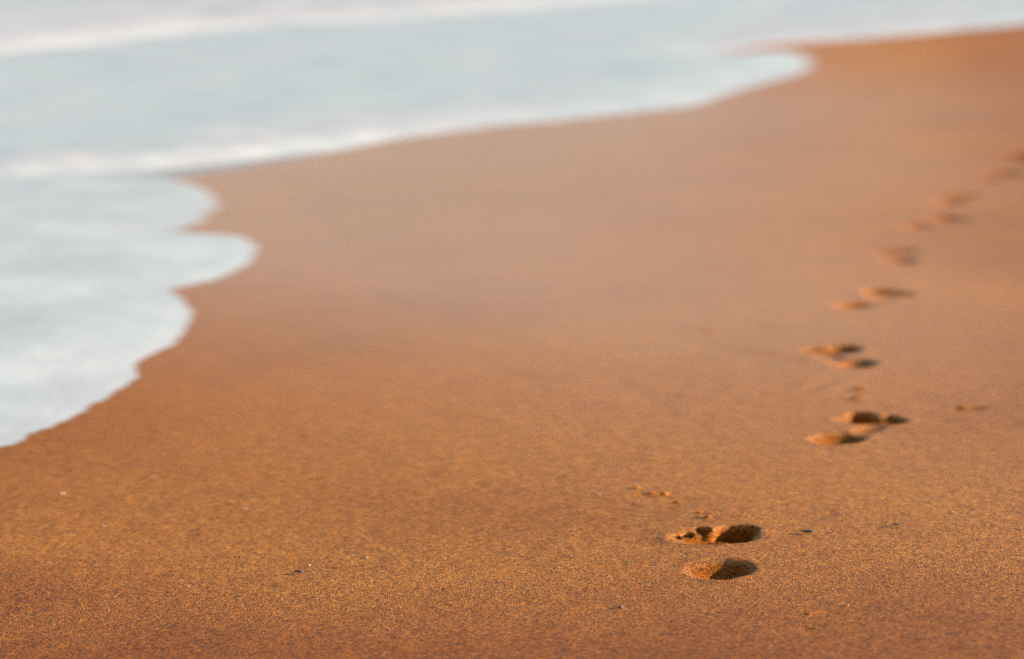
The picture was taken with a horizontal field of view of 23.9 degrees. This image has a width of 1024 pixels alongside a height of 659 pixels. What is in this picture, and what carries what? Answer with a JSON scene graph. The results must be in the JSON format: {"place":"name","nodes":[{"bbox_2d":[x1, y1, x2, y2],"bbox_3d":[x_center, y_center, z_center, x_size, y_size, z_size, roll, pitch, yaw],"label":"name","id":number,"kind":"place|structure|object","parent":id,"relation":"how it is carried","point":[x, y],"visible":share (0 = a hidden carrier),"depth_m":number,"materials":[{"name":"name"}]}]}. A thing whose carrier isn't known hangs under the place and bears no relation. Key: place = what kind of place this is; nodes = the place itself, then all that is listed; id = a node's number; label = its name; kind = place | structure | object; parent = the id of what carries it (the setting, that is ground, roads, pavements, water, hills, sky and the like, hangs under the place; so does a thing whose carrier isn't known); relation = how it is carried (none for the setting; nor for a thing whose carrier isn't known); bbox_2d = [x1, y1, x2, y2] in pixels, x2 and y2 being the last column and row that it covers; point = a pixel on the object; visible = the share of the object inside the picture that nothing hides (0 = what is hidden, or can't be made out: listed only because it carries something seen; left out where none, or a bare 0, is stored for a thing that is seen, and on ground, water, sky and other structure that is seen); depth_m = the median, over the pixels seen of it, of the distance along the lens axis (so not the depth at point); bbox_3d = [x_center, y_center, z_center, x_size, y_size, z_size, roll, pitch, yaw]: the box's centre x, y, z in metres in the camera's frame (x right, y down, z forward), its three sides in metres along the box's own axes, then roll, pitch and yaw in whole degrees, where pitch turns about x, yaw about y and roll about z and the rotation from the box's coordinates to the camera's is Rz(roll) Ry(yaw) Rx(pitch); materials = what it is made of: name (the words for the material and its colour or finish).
{"place":"outdoors","nodes":[
{"label":"outdoors","id":0,"kind":"place"},
{"bbox_2d":[0,0,607,52],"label":"breaking wave","id":1,"kind":"object","parent":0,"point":[27,25],"visible":0.81,"depth_m":17.05,"materials":[{"name":"liquid"}]},
{"bbox_2d":[0,24,1023,658],"bbox_3d":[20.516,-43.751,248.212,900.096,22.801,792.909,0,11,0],"label":"sand","id":2,"kind":"structure","parent":0,"point":[464,392],"depth_m":4.07,"materials":[{"name":"brown sand"}]},
{"bbox_2d":[0,215,256,446],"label":"foam sheet","id":3,"kind":"object","parent":2,"relation":"on","point":[89,314],"visible":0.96,"depth_m":5.13,"materials":[{"name":"white liquid"}]},
{"bbox_2d":[0,150,334,229],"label":"foam sheet","id":4,"kind":"object","parent":2,"relation":"on","point":[155,200],"visible":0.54,"depth_m":7.08,"materials":[{"name":"white liquid"}]},
{"bbox_2d":[0,0,810,177],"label":"foam sheet","id":5,"kind":"object","parent":2,"relation":"on","point":[199,98],"visible":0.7,"depth_m":11.17,"materials":[{"name":"white liquid"}]},
{"bbox_2d":[673,526,757,579],"bbox_3d":[0.273,0.307,3.154,0.117,0.042,0.268,0,11,0],"label":"footprint","id":6,"kind":"object","parent":2,"relation":"on","point":[722,570],"visible":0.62,"depth_m":3.21},
{"bbox_2d":[804,345,876,368],"bbox_3d":[0.605,0.054,4.473,0.120,0.014,0.227,0,11,0],"label":"footprint","id":7,"kind":"object","parent":2,"relation":"on","point":[828,353],"visible":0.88,"depth_m":4.49},
{"bbox_2d":[809,412,903,444],"bbox_3d":[0.541,0.169,3.854,0.115,0.028,0.250,7,13,33],"label":"footprint","id":8,"kind":"object","parent":2,"relation":"on","point":[874,424],"visible":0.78,"depth_m":3.85},
{"bbox_2d":[699,0,1023,52],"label":"foam sheet","id":9,"kind":"object","parent":2,"relation":"on","point":[794,21],"visible":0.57,"depth_m":15.67,"materials":[{"name":"white liquid"}]},
{"bbox_2d":[834,290,912,308],"bbox_3d":[0.763,-0.059,5.089,0.116,0.013,0.257,6,12,29],"label":"footprint","id":10,"kind":"object","parent":2,"relation":"on","point":[889,296],"visible":0.91,"depth_m":5.09},
{"bbox_2d":[873,249,916,263],"bbox_3d":[0.912,-0.168,5.670,0.104,0.009,0.225,0,11,0],"label":"footprint","id":11,"kind":"object","parent":2,"relation":"on","point":[887,254],"visible":0.97,"depth_m":5.68},
{"bbox_2d":[901,216,966,228],"bbox_3d":[1.099,-0.273,6.256,0.117,0.012,0.268,6,12,30],"label":"footprint","id":12,"kind":"object","parent":2,"relation":"on","point":[940,218],"visible":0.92,"depth_m":6.27},
{"bbox_2d":[935,194,975,204],"bbox_3d":[1.222,-0.357,6.723,0.109,0.013,0.248,4,11,20],"label":"footprint","id":13,"kind":"object","parent":2,"relation":"on","point":[945,200],"visible":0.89,"depth_m":6.74},
{"bbox_2d":[975,173,1023,181],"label":"footprint","id":14,"kind":"object","parent":2,"relation":"on","point":[1007,175],"visible":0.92,"depth_m":7.23},
{"bbox_2d":[1004,154,1023,162],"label":"footprint","id":15,"kind":"object","parent":2,"relation":"on","point":[1013,159],"visible":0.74,"depth_m":7.73}
]}

